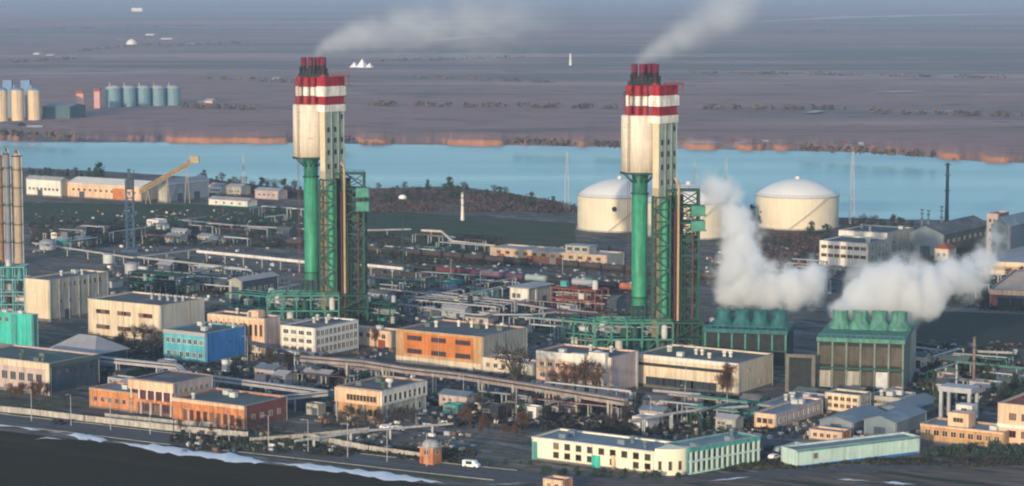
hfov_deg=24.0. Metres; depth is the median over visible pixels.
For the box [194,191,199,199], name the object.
door
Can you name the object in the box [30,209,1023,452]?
debris
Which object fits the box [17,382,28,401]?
tree
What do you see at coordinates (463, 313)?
overhead pipe
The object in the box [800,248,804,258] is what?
tree
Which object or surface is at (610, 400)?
pipe bridge
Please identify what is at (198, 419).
tree
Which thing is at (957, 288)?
pipe rack
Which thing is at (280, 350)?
pipe rack
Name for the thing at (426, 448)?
street lamp
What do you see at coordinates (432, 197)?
tree
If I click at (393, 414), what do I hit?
tree
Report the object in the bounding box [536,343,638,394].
pink white block
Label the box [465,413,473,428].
tree
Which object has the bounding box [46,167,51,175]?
tree
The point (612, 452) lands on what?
window
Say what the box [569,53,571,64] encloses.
obelisk
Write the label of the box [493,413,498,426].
tree
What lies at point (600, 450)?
window
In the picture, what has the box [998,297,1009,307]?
door
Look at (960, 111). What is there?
woods
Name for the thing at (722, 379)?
tree
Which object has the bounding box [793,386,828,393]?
yard shed
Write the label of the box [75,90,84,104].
lift tower
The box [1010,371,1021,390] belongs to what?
tree
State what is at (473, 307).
lane
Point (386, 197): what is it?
tree
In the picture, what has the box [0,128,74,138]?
woods
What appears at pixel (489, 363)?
annex
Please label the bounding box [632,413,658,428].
yard shed
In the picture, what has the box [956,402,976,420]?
cabin on legs
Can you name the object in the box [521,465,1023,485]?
brown field
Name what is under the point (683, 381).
window
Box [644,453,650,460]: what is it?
window
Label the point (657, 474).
bush
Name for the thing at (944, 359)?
yard shed
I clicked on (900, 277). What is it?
yard shed
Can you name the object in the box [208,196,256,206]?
shore hut
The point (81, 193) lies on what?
door
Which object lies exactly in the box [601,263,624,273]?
tank wagon
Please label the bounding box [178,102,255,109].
woods
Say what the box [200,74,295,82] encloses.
woods
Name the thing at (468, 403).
tree
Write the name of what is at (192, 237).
undergrowth
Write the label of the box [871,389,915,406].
office building
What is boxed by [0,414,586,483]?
road
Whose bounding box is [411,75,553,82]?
woods
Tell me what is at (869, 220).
tree
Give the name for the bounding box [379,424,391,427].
parked car
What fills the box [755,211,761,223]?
tree
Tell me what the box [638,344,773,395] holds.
long hall
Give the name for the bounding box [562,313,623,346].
process structure
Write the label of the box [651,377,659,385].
window
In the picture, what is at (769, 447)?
parked car
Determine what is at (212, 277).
pipe rack
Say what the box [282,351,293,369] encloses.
tree
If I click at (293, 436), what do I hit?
concrete fence
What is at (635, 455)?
window
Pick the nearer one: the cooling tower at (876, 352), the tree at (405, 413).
the tree at (405, 413)
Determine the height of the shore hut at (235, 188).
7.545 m
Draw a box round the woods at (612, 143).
[593,139,620,148]
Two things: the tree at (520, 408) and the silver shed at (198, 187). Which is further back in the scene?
the silver shed at (198, 187)
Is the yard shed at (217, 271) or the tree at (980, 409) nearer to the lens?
the tree at (980, 409)
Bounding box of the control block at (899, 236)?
[839,224,912,259]
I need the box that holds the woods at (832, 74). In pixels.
[688,70,1005,77]
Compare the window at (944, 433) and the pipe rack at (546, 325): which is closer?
the window at (944, 433)
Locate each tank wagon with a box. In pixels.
[284,238,303,247]
[362,244,381,254]
[381,246,401,255]
[401,247,422,257]
[413,263,434,274]
[422,249,442,259]
[435,265,456,276]
[443,251,463,260]
[457,267,478,278]
[464,252,484,262]
[479,269,501,279]
[484,254,506,264]
[501,271,524,281]
[505,256,528,266]
[524,273,547,282]
[548,275,570,285]
[557,259,580,269]
[571,277,592,284]
[579,261,602,271]
[597,279,619,290]
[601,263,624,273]
[618,282,630,291]
[625,265,647,274]
[647,285,650,294]
[695,270,719,281]
[719,272,744,283]
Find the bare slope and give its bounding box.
[738,230,821,254]
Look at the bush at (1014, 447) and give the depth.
687.46 m
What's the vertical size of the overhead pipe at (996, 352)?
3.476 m
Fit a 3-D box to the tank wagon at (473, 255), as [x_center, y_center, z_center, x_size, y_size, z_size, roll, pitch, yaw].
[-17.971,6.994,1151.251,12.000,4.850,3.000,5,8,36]
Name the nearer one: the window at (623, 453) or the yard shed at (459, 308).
the window at (623, 453)
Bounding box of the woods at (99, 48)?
[79,42,159,50]
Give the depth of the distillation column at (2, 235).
1150.86 m
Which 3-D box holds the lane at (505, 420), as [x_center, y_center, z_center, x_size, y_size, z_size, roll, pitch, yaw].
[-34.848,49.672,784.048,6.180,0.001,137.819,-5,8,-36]
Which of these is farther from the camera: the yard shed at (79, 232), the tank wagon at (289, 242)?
the yard shed at (79, 232)
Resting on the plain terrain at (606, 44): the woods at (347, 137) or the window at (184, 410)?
the woods at (347, 137)
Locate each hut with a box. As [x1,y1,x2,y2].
[26,125,43,126]
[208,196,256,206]
[209,182,227,194]
[226,183,249,195]
[254,187,287,199]
[825,388,870,411]
[934,242,956,262]
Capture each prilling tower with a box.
[266,57,370,323]
[592,63,705,351]
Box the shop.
[754,396,823,428]
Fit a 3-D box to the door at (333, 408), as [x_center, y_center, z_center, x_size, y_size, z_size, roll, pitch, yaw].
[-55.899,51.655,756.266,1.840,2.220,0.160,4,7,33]
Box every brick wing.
[89,381,139,412]
[172,387,287,430]
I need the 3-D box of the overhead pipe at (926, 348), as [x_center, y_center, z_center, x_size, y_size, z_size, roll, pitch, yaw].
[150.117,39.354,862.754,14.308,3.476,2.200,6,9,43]
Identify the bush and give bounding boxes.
[540,464,551,473]
[556,469,563,475]
[573,466,581,474]
[597,467,606,475]
[605,470,613,476]
[618,468,628,476]
[639,470,648,477]
[654,470,661,477]
[675,472,681,478]
[923,447,929,454]
[929,446,939,455]
[935,446,943,454]
[944,447,950,454]
[951,447,956,453]
[955,443,968,454]
[968,442,977,451]
[972,446,980,456]
[981,449,988,456]
[985,445,995,454]
[987,440,998,453]
[993,446,1003,455]
[999,444,1011,455]
[1012,443,1023,454]
[1015,449,1023,456]
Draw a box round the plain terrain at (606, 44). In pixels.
[0,0,1023,162]
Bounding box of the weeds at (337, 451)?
[169,433,477,462]
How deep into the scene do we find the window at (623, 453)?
663.98 m
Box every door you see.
[37,190,42,195]
[65,308,69,318]
[79,191,83,197]
[177,193,182,201]
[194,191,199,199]
[298,403,302,409]
[312,408,316,414]
[331,404,335,410]
[378,340,384,347]
[450,408,455,414]
[527,256,532,263]
[830,423,841,427]
[874,426,884,434]
[920,246,929,256]
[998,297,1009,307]
[1011,298,1022,307]
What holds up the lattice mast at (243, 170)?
on the ground at (810, 316)
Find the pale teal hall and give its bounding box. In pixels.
[780,431,920,466]
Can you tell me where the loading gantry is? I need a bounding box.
[938,383,979,418]
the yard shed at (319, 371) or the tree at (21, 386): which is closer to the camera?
the tree at (21, 386)
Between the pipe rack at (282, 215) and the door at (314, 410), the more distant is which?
the pipe rack at (282, 215)
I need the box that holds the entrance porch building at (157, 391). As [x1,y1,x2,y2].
[128,370,212,417]
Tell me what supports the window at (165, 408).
in the entrance porch building at (157, 391)
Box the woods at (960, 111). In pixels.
[868,107,1023,116]
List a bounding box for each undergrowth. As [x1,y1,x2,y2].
[29,219,301,246]
[97,338,339,397]
[129,258,228,294]
[361,231,501,265]
[362,276,629,327]
[438,393,636,434]
[637,393,780,434]
[730,230,828,262]
[883,254,1023,310]
[912,341,1023,405]
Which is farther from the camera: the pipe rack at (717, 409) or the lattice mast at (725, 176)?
the lattice mast at (725, 176)
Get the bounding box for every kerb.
[0,413,513,469]
[0,424,493,479]
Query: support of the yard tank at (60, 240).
on the ground at (810, 316)
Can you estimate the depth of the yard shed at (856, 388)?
771.02 m
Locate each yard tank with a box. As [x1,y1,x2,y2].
[39,239,55,249]
[55,236,71,246]
[103,253,114,263]
[125,262,138,273]
[221,357,229,371]
[432,316,443,320]
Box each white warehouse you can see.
[25,175,68,197]
[67,176,157,201]
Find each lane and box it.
[16,362,181,399]
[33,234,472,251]
[351,380,536,427]
[369,347,446,415]
[396,297,556,314]
[542,403,838,413]
[628,428,784,445]
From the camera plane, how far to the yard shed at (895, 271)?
1094.83 m
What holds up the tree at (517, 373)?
on the concrete yard at (459, 383)
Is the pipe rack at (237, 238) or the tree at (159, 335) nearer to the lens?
the tree at (159, 335)
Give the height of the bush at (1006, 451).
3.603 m
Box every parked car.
[52,419,65,424]
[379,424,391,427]
[392,425,405,430]
[462,459,480,467]
[760,451,771,457]
[764,444,775,450]
[768,453,780,458]
[773,446,780,452]
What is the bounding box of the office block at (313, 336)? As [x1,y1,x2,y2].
[280,314,358,356]
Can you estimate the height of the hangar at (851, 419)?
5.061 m
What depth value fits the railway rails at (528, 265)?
1134.94 m
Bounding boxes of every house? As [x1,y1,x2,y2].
[197,98,216,102]
[227,271,279,310]
[507,281,554,304]
[997,392,1023,447]
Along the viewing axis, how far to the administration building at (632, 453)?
669.97 m
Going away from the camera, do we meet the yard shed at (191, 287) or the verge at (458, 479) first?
the verge at (458, 479)
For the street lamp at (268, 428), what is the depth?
695.85 m
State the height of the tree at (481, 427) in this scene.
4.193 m
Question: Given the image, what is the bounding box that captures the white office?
[819,235,890,271]
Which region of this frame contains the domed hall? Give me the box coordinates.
[126,39,136,43]
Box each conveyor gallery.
[100,356,328,395]
[285,391,327,411]
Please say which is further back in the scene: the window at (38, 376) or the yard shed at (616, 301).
the yard shed at (616, 301)
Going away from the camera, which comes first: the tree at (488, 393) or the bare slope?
the tree at (488, 393)
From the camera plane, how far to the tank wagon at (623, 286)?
1041.29 m
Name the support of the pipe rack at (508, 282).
on the ground at (810, 316)
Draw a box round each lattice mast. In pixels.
[242,152,244,183]
[564,153,569,210]
[693,164,695,184]
[724,151,727,197]
[849,152,854,223]
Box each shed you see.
[0,122,25,125]
[42,103,85,118]
[50,334,129,362]
[51,232,66,239]
[73,235,93,246]
[74,226,89,235]
[96,225,114,233]
[100,362,127,374]
[106,366,141,380]
[108,277,123,287]
[108,375,133,382]
[119,378,129,382]
[147,218,166,226]
[155,222,169,229]
[156,261,177,270]
[157,175,209,202]
[157,358,176,370]
[165,233,188,242]
[165,257,179,265]
[170,228,191,234]
[174,280,200,293]
[194,269,213,278]
[197,233,220,240]
[199,224,211,231]
[204,272,227,283]
[205,264,230,275]
[207,236,222,244]
[213,278,228,289]
[253,363,288,381]
[270,353,300,368]
[272,369,297,384]
[272,389,296,394]
[275,226,295,236]
[280,318,395,348]
[287,393,317,410]
[289,364,307,374]
[302,367,338,382]
[306,401,325,415]
[322,390,334,401]
[325,398,335,410]
[350,59,373,67]
[368,277,382,286]
[368,289,394,299]
[420,288,443,295]
[421,305,440,316]
[436,278,462,283]
[437,388,480,407]
[441,283,460,294]
[441,304,472,319]
[443,402,464,414]
[457,284,481,291]
[464,312,494,323]
[472,289,496,295]
[478,402,510,413]
[480,310,498,321]
[481,403,506,419]
[507,397,534,407]
[517,404,541,418]
[551,404,577,414]
[552,394,577,403]
[554,313,572,324]
[555,290,572,301]
[557,304,577,313]
[595,395,619,409]
[596,294,624,308]
[609,390,631,401]
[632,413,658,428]
[638,404,673,423]
[640,394,678,409]
[668,393,703,405]
[714,412,744,429]
[725,401,746,414]
[739,393,767,405]
[740,406,764,423]
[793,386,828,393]
[834,385,869,390]
[878,283,901,293]
[888,268,912,276]
[888,386,906,389]
[895,273,922,284]
[916,351,931,366]
[931,378,959,393]
[932,354,963,361]
[937,366,960,377]
[939,354,972,371]
[942,374,963,383]
[964,275,975,282]
[969,379,1002,394]
[977,283,991,291]
[989,269,1023,307]
[995,367,1023,382]
[996,376,1011,388]
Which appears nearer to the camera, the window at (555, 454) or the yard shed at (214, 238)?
the window at (555, 454)
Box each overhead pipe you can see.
[32,242,199,264]
[137,256,257,274]
[179,219,303,229]
[196,250,304,271]
[360,264,403,277]
[367,228,410,234]
[368,275,505,291]
[380,287,552,311]
[398,303,579,320]
[421,229,495,251]
[653,389,700,394]
[916,346,943,356]
[978,350,1016,358]
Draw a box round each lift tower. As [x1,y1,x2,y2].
[3,80,12,117]
[20,80,30,117]
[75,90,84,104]
[93,88,100,107]
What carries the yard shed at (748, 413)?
on the ground at (810, 316)
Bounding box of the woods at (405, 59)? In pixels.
[369,55,524,61]
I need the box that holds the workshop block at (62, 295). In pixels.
[24,269,108,321]
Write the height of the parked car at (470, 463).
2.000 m
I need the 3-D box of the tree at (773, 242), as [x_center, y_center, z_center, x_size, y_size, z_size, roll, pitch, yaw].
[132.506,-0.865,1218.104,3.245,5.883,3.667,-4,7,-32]
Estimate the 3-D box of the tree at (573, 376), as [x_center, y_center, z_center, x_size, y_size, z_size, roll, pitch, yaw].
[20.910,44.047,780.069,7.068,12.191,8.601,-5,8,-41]
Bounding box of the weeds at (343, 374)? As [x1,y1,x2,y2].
[261,360,392,382]
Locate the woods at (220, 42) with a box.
[159,40,248,46]
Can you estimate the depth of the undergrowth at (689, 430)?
725.00 m
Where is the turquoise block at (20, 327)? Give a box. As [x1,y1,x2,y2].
[0,309,38,346]
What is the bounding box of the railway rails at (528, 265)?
[248,241,570,268]
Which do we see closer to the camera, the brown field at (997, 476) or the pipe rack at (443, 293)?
the brown field at (997, 476)
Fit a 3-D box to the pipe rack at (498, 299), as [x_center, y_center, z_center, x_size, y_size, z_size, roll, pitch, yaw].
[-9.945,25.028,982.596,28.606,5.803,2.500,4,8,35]
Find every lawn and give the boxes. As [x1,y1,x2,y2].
[12,202,303,228]
[367,210,575,246]
[916,310,1023,347]
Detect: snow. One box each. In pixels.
[65,433,107,441]
[113,441,267,463]
[281,463,441,482]
[713,477,744,480]
[886,481,915,484]
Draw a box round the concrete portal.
[785,353,815,391]
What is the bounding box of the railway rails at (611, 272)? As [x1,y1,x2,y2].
[532,265,723,282]
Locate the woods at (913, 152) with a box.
[799,141,936,157]
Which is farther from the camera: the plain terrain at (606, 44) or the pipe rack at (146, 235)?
the plain terrain at (606, 44)
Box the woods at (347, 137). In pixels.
[345,135,355,141]
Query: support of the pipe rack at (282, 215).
on the lawn at (88, 211)
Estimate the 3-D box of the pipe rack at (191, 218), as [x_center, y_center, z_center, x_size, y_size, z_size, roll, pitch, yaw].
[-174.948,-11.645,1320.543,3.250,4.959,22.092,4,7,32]
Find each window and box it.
[2,370,7,378]
[10,371,15,379]
[19,372,24,380]
[27,373,32,381]
[36,374,41,382]
[145,404,148,411]
[154,405,159,412]
[163,406,168,413]
[183,409,186,419]
[190,410,193,420]
[196,410,199,420]
[203,411,206,421]
[210,412,213,421]
[216,413,220,423]
[223,414,227,424]
[230,415,233,425]
[306,331,311,335]
[398,392,401,399]
[403,390,406,398]
[408,389,411,397]
[422,386,425,393]
[455,340,460,344]
[455,353,460,357]
[553,442,558,449]
[553,451,558,458]
[564,444,569,450]
[564,453,569,459]
[575,445,581,452]
[575,454,581,461]
[587,446,592,453]
[598,448,603,454]
[610,449,615,456]
[621,451,626,457]
[633,452,638,459]
[633,461,638,468]
[638,362,722,372]
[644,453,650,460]
[644,463,650,469]
[645,376,652,384]
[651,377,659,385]
[658,461,661,470]
[660,378,664,386]
[662,378,667,386]
[668,378,676,387]
[668,461,671,470]
[676,379,681,387]
[678,461,681,470]
[679,380,687,388]
[685,380,692,389]
[693,381,698,389]
[696,382,703,390]
[702,382,710,390]
[711,383,715,391]
[813,453,817,458]
[925,429,930,435]
[933,430,938,435]
[942,430,947,436]
[950,431,955,437]
[959,432,964,438]
[967,433,973,439]
[976,434,981,440]
[985,435,990,441]
[994,436,999,442]
[1009,413,1015,420]
[1009,430,1015,437]
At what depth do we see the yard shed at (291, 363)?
839.63 m
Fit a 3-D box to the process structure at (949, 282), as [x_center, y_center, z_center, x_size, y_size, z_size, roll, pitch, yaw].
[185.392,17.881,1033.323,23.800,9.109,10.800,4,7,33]
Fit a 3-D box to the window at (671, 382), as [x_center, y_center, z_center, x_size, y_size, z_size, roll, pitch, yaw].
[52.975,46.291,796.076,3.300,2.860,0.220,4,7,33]
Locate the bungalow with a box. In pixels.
[920,410,1008,447]
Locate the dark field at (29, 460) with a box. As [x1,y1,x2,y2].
[0,431,438,485]
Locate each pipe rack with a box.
[43,228,86,239]
[56,228,84,238]
[64,237,100,247]
[80,225,104,235]
[109,226,155,241]
[142,234,178,246]
[144,277,195,293]
[170,275,213,286]
[177,216,207,227]
[189,224,215,232]
[189,265,254,276]
[189,266,231,281]
[190,267,243,276]
[191,273,232,286]
[192,275,231,283]
[198,236,243,248]
[200,283,228,290]
[209,223,239,234]
[215,205,264,216]
[216,227,248,237]
[221,236,251,245]
[245,227,272,237]
[246,340,317,369]
[259,205,302,212]
[259,214,286,222]
[278,283,303,289]
[287,208,303,217]
[294,422,452,446]
[297,372,350,384]
[301,363,381,378]
[331,356,373,374]
[349,369,379,381]
[370,277,447,290]
[376,283,411,294]
[377,248,409,256]
[382,245,443,252]
[390,301,439,312]
[393,295,463,307]
[399,276,435,289]
[408,289,464,304]
[412,233,446,244]
[413,245,449,250]
[415,271,486,281]
[424,236,457,245]
[425,291,457,296]
[436,241,488,254]
[442,248,464,253]
[445,292,491,297]
[448,238,485,243]
[448,242,489,251]
[455,286,502,298]
[458,295,517,313]
[470,277,516,293]
[470,401,515,415]
[472,279,519,286]
[477,390,531,403]
[480,298,535,311]
[509,315,591,336]
[521,299,580,311]
[527,323,567,336]
[528,398,621,419]
[539,308,620,324]
[539,381,635,406]
[542,397,578,407]
[554,326,612,343]
[569,309,603,318]
[590,397,641,408]
[628,405,748,434]
[654,400,705,419]
[681,405,743,422]
[684,397,752,405]
[687,394,751,409]
[689,402,734,428]
[701,403,744,428]
[742,267,815,281]
[768,267,844,283]
[780,262,845,277]
[788,279,830,299]
[790,258,826,268]
[793,265,829,279]
[834,265,911,277]
[851,285,922,300]
[889,273,959,281]
[911,284,983,299]
[919,279,993,293]
[926,363,958,382]
[928,346,964,363]
[932,351,1013,364]
[945,376,985,383]
[947,361,1023,375]
[954,271,1004,281]
[966,356,1015,365]
[980,371,1023,378]
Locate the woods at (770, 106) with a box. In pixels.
[699,102,845,109]
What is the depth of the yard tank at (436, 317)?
936.16 m
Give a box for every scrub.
[209,179,303,198]
[367,184,576,212]
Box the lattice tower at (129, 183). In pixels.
[121,169,139,251]
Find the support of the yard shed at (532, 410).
on the concrete yard at (459, 383)
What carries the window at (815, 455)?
in the pale teal hall
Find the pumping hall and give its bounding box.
[0,344,99,395]
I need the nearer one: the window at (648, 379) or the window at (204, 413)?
the window at (204, 413)
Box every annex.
[481,354,523,375]
[514,359,535,376]
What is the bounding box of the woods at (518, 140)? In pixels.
[512,136,576,146]
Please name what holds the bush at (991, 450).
on the ground at (810, 316)
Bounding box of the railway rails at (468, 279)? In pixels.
[368,270,649,296]
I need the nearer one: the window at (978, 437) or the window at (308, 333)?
the window at (978, 437)
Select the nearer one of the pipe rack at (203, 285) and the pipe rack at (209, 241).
the pipe rack at (203, 285)
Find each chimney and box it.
[460,192,464,219]
[920,209,923,226]
[940,206,943,221]
[944,163,950,220]
[955,363,958,399]
[971,337,976,378]
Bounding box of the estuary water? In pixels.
[0,141,1023,219]
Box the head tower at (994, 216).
[986,211,1009,256]
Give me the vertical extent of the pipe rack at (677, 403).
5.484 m
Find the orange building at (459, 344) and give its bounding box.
[396,319,527,370]
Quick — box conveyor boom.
[139,156,198,203]
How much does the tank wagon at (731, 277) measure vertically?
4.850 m
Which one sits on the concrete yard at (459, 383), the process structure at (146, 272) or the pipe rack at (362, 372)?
the pipe rack at (362, 372)
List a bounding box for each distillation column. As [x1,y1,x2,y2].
[0,151,5,261]
[2,148,12,262]
[11,150,24,263]
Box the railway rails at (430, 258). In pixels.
[244,242,550,268]
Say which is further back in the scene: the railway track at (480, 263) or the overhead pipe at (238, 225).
the overhead pipe at (238, 225)
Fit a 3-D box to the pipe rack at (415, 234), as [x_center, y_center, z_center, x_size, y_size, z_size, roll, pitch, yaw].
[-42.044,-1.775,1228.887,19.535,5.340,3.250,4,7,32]
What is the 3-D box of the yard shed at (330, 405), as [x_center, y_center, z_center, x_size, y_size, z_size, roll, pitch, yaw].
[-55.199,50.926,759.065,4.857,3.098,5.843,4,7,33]
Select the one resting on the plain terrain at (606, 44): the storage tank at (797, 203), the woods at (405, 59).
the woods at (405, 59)
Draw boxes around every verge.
[0,426,477,482]
[186,434,461,463]
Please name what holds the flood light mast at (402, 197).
on the ground at (810, 316)
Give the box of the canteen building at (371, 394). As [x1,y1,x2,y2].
[334,375,426,421]
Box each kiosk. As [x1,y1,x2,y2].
[542,475,572,485]
[809,425,850,440]
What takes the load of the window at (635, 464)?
in the administration building at (632, 453)
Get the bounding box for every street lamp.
[103,398,110,429]
[183,407,189,437]
[262,415,268,445]
[340,423,347,456]
[423,432,426,465]
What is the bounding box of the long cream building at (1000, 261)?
[984,246,1023,276]
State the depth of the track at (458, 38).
5142.42 m
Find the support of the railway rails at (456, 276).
on the railway track at (457, 277)
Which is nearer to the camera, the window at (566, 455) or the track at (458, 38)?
the window at (566, 455)
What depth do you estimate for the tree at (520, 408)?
741.10 m
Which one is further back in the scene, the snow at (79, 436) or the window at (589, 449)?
the snow at (79, 436)
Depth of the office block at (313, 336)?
865.06 m
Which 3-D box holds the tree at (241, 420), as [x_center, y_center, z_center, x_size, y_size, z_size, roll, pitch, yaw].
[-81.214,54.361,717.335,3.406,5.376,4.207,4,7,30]
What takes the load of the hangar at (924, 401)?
on the ground at (810, 316)
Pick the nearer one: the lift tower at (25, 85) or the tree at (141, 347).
the tree at (141, 347)
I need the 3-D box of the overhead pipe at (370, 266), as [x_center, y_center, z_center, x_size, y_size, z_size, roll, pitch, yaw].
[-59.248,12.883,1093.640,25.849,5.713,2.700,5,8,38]
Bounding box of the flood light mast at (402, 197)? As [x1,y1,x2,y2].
[398,195,406,272]
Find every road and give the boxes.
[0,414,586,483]
[502,457,1023,483]
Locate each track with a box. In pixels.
[249,243,553,269]
[360,270,650,296]
[367,268,683,297]
[367,272,649,298]
[424,36,494,40]
[532,266,725,282]
[757,14,993,21]
[869,91,921,92]
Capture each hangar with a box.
[819,404,884,433]
[862,404,927,434]
[877,393,938,413]
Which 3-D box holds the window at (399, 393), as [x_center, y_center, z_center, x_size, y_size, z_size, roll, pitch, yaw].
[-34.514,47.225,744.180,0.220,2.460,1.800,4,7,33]
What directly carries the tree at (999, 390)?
on the ground at (810, 316)
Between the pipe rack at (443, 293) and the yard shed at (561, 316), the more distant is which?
the pipe rack at (443, 293)
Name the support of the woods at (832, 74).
on the plain terrain at (606, 44)
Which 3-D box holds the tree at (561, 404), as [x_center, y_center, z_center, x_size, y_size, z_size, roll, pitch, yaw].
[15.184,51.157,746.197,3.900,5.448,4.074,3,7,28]
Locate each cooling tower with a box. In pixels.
[703,308,794,365]
[817,309,916,391]
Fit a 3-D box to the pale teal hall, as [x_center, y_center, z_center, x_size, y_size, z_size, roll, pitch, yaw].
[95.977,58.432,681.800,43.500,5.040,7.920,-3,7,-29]
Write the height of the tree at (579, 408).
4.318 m
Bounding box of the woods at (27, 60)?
[11,56,74,62]
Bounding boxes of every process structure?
[0,259,29,311]
[127,266,194,294]
[227,288,297,318]
[353,293,404,325]
[409,295,512,313]
[551,280,610,310]
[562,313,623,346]
[699,317,734,345]
[916,271,973,297]
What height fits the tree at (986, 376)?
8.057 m
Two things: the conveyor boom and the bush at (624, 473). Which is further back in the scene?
the conveyor boom
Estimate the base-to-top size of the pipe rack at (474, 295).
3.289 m
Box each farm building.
[132,7,144,10]
[160,37,177,38]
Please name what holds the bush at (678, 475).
on the ground at (810, 316)
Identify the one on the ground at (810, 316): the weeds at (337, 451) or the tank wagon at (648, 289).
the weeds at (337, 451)
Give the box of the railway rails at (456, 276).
[360,267,650,294]
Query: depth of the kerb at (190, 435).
721.73 m
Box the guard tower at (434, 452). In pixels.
[417,439,443,464]
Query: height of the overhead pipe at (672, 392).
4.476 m
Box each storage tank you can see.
[576,176,652,232]
[648,181,731,239]
[754,176,839,230]
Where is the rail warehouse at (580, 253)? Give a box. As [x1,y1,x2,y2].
[490,243,623,268]
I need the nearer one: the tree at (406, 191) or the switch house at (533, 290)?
the switch house at (533, 290)
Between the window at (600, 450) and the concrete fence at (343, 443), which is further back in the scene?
the concrete fence at (343, 443)
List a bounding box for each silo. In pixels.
[0,88,7,120]
[10,85,23,120]
[27,85,40,119]
[105,83,121,107]
[121,83,135,106]
[136,83,150,106]
[151,83,165,105]
[166,83,180,105]
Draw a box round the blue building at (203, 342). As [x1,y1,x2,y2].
[163,321,245,364]
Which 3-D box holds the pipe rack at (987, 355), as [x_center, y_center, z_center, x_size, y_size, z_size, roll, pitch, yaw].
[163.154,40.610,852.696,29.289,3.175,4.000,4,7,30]
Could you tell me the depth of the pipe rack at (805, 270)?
1079.51 m
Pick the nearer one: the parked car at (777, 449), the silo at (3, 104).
the parked car at (777, 449)
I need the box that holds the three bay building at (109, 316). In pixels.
[87,291,204,343]
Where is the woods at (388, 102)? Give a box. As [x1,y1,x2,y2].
[368,99,617,108]
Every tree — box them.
[4,382,13,399]
[11,386,18,396]
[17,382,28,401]
[26,380,35,400]
[31,389,37,402]
[34,381,45,402]
[42,382,50,401]
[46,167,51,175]
[49,213,54,221]
[54,230,61,236]
[85,167,90,176]
[93,162,104,177]
[113,332,125,343]
[118,327,128,344]
[123,341,132,349]
[128,324,139,346]
[136,322,148,345]
[137,341,145,356]
[143,331,156,352]
[149,327,161,347]
[153,329,163,350]
[176,418,185,433]
[193,417,202,426]
[219,172,225,182]
[234,418,244,430]
[248,418,259,434]
[251,215,256,224]
[258,177,265,186]
[261,345,276,363]
[264,348,278,363]
[276,352,289,365]
[280,178,287,188]
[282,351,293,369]
[291,180,297,193]
[318,349,329,367]
[336,408,347,427]
[343,402,354,422]
[351,408,361,426]
[360,408,371,427]
[367,327,380,347]
[372,406,383,422]
[376,412,384,421]
[382,193,388,201]
[388,405,402,424]
[389,186,396,199]
[397,403,411,423]
[404,189,410,200]
[408,406,418,428]
[425,179,431,190]
[428,192,435,201]
[446,176,453,190]
[447,383,461,389]
[453,185,460,195]
[456,408,464,423]
[461,406,472,426]
[465,400,472,409]
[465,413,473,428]
[473,394,481,410]
[474,396,486,405]
[477,424,484,436]
[478,414,489,434]
[483,389,494,398]
[484,188,489,197]
[484,419,490,433]
[490,341,532,393]
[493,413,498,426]
[494,186,501,197]
[501,186,510,197]
[502,401,511,418]
[507,391,518,405]
[511,399,524,415]
[511,425,518,434]
[513,411,524,433]
[519,410,531,433]
[525,199,532,207]
[529,191,537,205]
[529,392,537,403]
[537,406,547,417]
[544,403,554,415]
[546,369,559,385]
[551,200,559,209]
[556,361,572,387]
[557,401,567,412]
[566,408,575,420]
[568,361,587,389]
[573,356,601,391]
[577,404,584,415]
[581,399,590,409]
[587,363,607,392]
[607,410,617,424]
[617,411,628,425]
[619,401,636,420]
[689,413,698,422]
[713,372,733,397]
[721,360,737,395]
[745,215,752,226]
[748,204,755,221]
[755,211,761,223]
[771,236,775,244]
[784,238,791,247]
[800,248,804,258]
[804,221,814,236]
[804,247,810,258]
[819,223,831,238]
[850,217,856,226]
[859,213,866,224]
[867,215,874,224]
[894,217,902,225]
[929,377,937,395]
[933,390,938,412]
[979,400,986,416]
[982,363,997,379]
[990,381,998,393]
[993,391,1002,407]
[994,387,1005,399]
[1000,381,1012,398]
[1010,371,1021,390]
[1012,388,1023,395]
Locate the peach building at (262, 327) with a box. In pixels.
[207,308,280,355]
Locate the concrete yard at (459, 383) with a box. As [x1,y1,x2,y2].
[318,368,622,420]
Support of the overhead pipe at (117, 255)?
on the ground at (810, 316)
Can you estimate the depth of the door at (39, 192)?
1502.16 m
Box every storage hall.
[910,215,986,256]
[990,212,1023,255]
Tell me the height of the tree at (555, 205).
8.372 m
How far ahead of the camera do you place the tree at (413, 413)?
726.26 m
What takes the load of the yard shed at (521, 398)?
on the concrete yard at (459, 383)
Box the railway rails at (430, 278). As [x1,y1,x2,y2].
[368,272,647,298]
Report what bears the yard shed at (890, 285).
on the ground at (810, 316)
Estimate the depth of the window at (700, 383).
790.42 m
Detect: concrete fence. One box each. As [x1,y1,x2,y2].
[0,406,247,436]
[105,413,216,426]
[250,427,368,440]
[310,433,419,456]
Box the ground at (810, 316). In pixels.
[0,144,1023,485]
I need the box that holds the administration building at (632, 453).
[531,428,689,475]
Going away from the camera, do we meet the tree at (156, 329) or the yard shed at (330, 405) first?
the yard shed at (330, 405)
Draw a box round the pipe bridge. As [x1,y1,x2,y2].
[300,355,627,417]
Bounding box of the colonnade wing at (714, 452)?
[664,428,760,474]
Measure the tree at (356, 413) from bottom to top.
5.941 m
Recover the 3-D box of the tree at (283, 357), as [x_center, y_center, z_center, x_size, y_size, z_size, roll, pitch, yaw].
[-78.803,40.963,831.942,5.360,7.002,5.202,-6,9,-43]
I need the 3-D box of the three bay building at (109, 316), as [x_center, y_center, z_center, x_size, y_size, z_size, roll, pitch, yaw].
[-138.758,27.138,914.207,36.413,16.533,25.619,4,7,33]
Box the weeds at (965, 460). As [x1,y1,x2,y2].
[719,455,1023,469]
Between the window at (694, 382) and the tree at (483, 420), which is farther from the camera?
the window at (694, 382)

